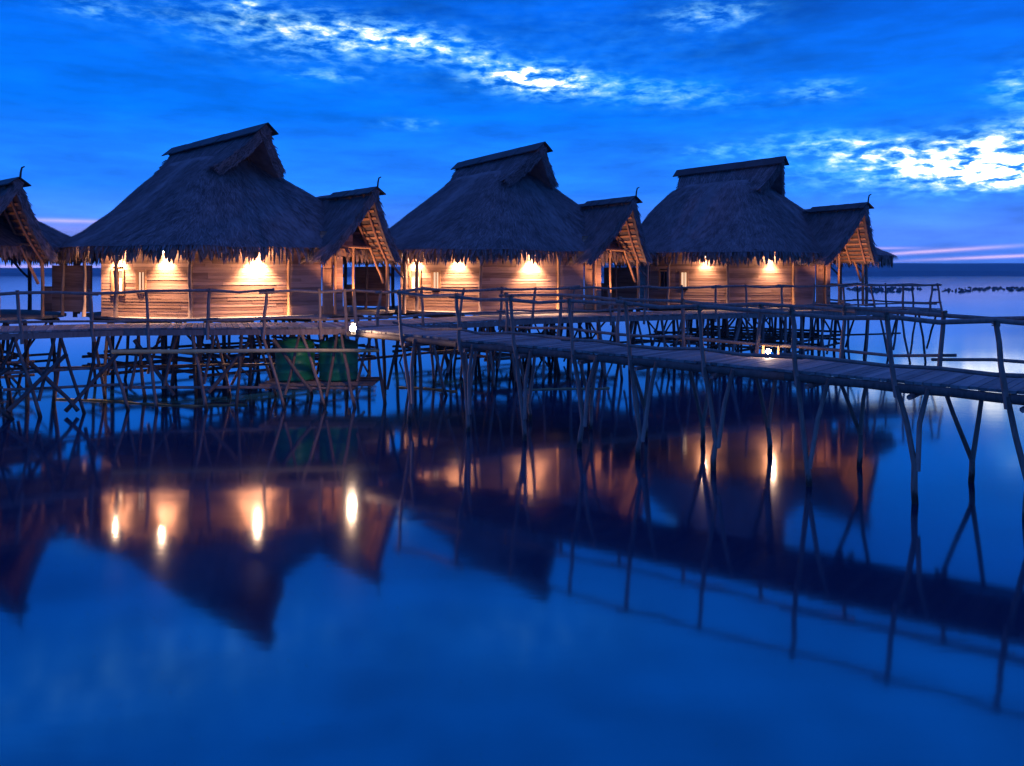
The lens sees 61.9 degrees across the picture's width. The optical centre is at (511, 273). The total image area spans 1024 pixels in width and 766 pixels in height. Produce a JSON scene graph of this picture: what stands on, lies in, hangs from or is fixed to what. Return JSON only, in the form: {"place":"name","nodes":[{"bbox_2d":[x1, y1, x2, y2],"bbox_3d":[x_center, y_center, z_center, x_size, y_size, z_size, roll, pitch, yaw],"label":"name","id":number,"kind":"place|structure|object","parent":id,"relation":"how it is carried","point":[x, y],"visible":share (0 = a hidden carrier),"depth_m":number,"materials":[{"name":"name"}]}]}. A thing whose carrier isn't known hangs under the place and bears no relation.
{"place":"outdoors","nodes":[
{"label":"outdoors","id":0,"kind":"place"},
{"bbox_2d":[0,276,1023,765],"bbox_3d":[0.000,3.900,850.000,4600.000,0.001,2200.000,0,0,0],"label":"water","id":1,"kind":"structure","parent":0,"point":[302,578],"depth_m":11.24,"materials":[{"name":"blue liquid"}]},
{"bbox_2d":[0,166,99,387],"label":"thatched hut","id":2,"kind":"object","parent":1,"relation":"in","point":[27,236],"visible":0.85,"depth_m":28.09,"materials":[{"name":"brown plant"}]},
{"bbox_2d":[56,398,246,406],"bbox_3d":[-10.999,3.900,25.582,6.366,0.114,0.611,0,0,11],"label":"floating boom","id":3,"kind":"object","parent":1,"relation":"on","point":[187,405],"visible":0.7,"depth_m":25.27,"materials":[{"name":"brown wood"}]},
{"bbox_2d":[44,122,408,392],"bbox_3d":[-9.785,-0.420,32.860,14.291,9.664,11.321,0,0,-36],"label":"thatched hut","id":4,"kind":"object","parent":1,"relation":"in","point":[235,211],"visible":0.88,"depth_m":29.37,"materials":[{"name":"brown plant"}]},
{"bbox_2d":[111,269,124,295],"bbox_3d":[-13.238,0.290,28.695,0.510,0.900,0.103,0,0,14],"label":"window","id":5,"kind":"structure","parent":4,"relation":"in","point":[121,272],"depth_m":28.69,"materials":[{"name":"orange wood"}]},
{"bbox_2d":[135,270,145,292],"bbox_3d":[-12.365,0.270,28.477,0.390,0.780,0.103,0,0,14],"label":"window","id":6,"kind":"structure","parent":4,"relation":"in","point":[140,275],"depth_m":28.47,"materials":[{"name":"orange wood"}]},
{"bbox_2d":[322,257,332,313],"bbox_3d":[-6.516,0.405,30.226,0.382,2.050,0.114,0,0,-30],"label":"door","id":7,"kind":"structure","parent":4,"relation":"in","point":[327,270],"depth_m":30.23,"materials":[{"name":"orange wood"}]},
{"bbox_2d":[398,386,456,391],"bbox_3d":[-2.809,3.900,28.716,2.276,0.114,0.282,0,0,26],"label":"floating boom","id":8,"kind":"object","parent":1,"relation":"on","point":[429,388],"visible":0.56,"depth_m":28.73,"materials":[{"name":"brown wood"}]},
{"bbox_2d":[0,282,942,419],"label":"boardwalk","id":9,"kind":"structure","parent":1,"relation":"in","point":[147,329],"depth_m":25.48,"materials":[{"name":"brown wood"}]},
{"bbox_2d":[111,348,378,353],"bbox_3d":[-7.535,2.204,24.290,7.462,0.128,0.190,0,0,-4],"label":"pipe","id":10,"kind":"object","parent":9,"relation":"hanging from","point":[161,351],"visible":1,"depth_m":24.24,"materials":[{"name":"brown wood"}]},
{"bbox_2d":[275,336,314,381],"bbox_3d":[-6.620,2.585,26.050,1.189,1.310,1.189,0,0,0],"label":"water tank","id":11,"kind":"object","parent":9,"relation":"on","point":[302,364],"visible":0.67,"depth_m":25.58,"materials":[{"name":"green plastic"}]},
{"bbox_2d":[319,336,357,381],"bbox_3d":[-5.300,2.585,26.100,1.189,1.310,1.189,0,0,0],"label":"water tank","id":12,"kind":"object","parent":9,"relation":"on","point":[339,373],"visible":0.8,"depth_m":25.63,"materials":[{"name":"green plastic"}]},
{"bbox_2d":[350,323,355,334],"bbox_3d":[-4.331,1.510,23.239,0.170,0.320,0.243,0,0,0],"label":"walkway lamp","id":13,"kind":"object","parent":9,"relation":"attached to","point":[353,328],"visible":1,"depth_m":23.21,"materials":[{"name":"metal"}]},
{"bbox_2d":[346,141,661,375],"bbox_3d":[0.190,-0.423,37.100,14.237,9.674,11.308,0,0,-28],"label":"thatched hut","id":14,"kind":"object","parent":1,"relation":"in","point":[514,218],"visible":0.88,"depth_m":33.55,"materials":[{"name":"brown plant"}]},
{"bbox_2d":[409,269,420,291],"bbox_3d":[-3.782,0.290,33.472,0.510,0.900,0.103,0,0,22],"label":"window","id":15,"kind":"structure","parent":14,"relation":"in","point":[411,272],"depth_m":33.51,"materials":[{"name":"orange wood"}]},
{"bbox_2d":[431,270,439,287],"bbox_3d":[-2.948,0.270,33.134,0.390,0.780,0.103,0,0,22],"label":"window","id":16,"kind":"structure","parent":14,"relation":"in","point":[435,275],"depth_m":33.15,"materials":[{"name":"orange wood"}]},
{"bbox_2d":[584,262,593,308],"bbox_3d":[3.086,0.405,34.056,0.382,2.050,0.105,0,0,-22],"label":"door","id":17,"kind":"structure","parent":14,"relation":"in","point":[588,272],"depth_m":34.06,"materials":[{"name":"orange wood"}]},
{"bbox_2d":[523,387,609,389],"bbox_3d":[1.838,3.900,28.746,2.989,0.114,0.225,0,0,-9],"label":"floating boom","id":18,"kind":"object","parent":1,"relation":"on","point":[567,388],"visible":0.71,"depth_m":28.75,"materials":[{"name":"brown wood"}]},
{"bbox_2d":[346,289,1023,519],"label":"boardwalk","id":19,"kind":"structure","parent":1,"relation":"in","point":[947,383],"depth_m":17.26,"materials":[{"name":"brown wood"}]},
{"bbox_2d":[759,343,780,353],"bbox_3d":[5.482,1.634,18.155,0.400,0.268,0.229,0,0,39],"label":"walkway lamp","id":20,"kind":"object","parent":19,"relation":"on","point":[768,351],"visible":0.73,"depth_m":18.09,"materials":[{"name":"white wood"}]},
{"bbox_2d":[601,156,899,355],"bbox_3d":[12.564,-0.424,41.585,17.075,9.678,12.090,0,0,-25],"label":"thatched hut","id":21,"kind":"object","parent":1,"relation":"in","point":[749,222],"visible":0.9,"depth_m":37.50,"materials":[{"name":"brown plant"}]},
{"bbox_2d":[658,270,666,289],"bbox_3d":[6.768,0.290,37.941,0.510,0.900,0.103,0,0,28],"label":"window","id":22,"kind":"structure","parent":21,"relation":"in","point":[662,274],"depth_m":37.99,"materials":[{"name":"orange wood"}]},
{"bbox_2d":[679,271,687,286],"bbox_3d":[7.563,0.270,37.518,0.390,0.780,0.103,0,0,28],"label":"window","id":23,"kind":"structure","parent":21,"relation":"in","point":[683,275],"depth_m":37.54,"materials":[{"name":"orange wood"}]},
{"bbox_2d":[816,264,823,305],"bbox_3d":[13.661,0.405,37.800,0.382,2.050,0.114,0,0,-16],"label":"door","id":24,"kind":"structure","parent":21,"relation":"in","point":[819,269],"depth_m":37.81,"materials":[{"name":"orange wood"}]},
{"bbox_2d":[846,286,1023,291],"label":"reef","id":25,"kind":"object","parent":1,"relation":"in","point":[877,289],"visible":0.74,"depth_m":203.19},
{"bbox_2d":[0,263,1023,275],"bbox_3d":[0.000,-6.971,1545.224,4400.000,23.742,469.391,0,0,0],"label":"hills","id":26,"kind":"structure","parent":0,"point":[957,269],"depth_m":1370.00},
{"bbox_2d":[0,0,1023,267],"label":"sky","id":27,"kind":"structure","parent":0,"point":[914,106],"materials":[{"name":"blue"}]}
]}

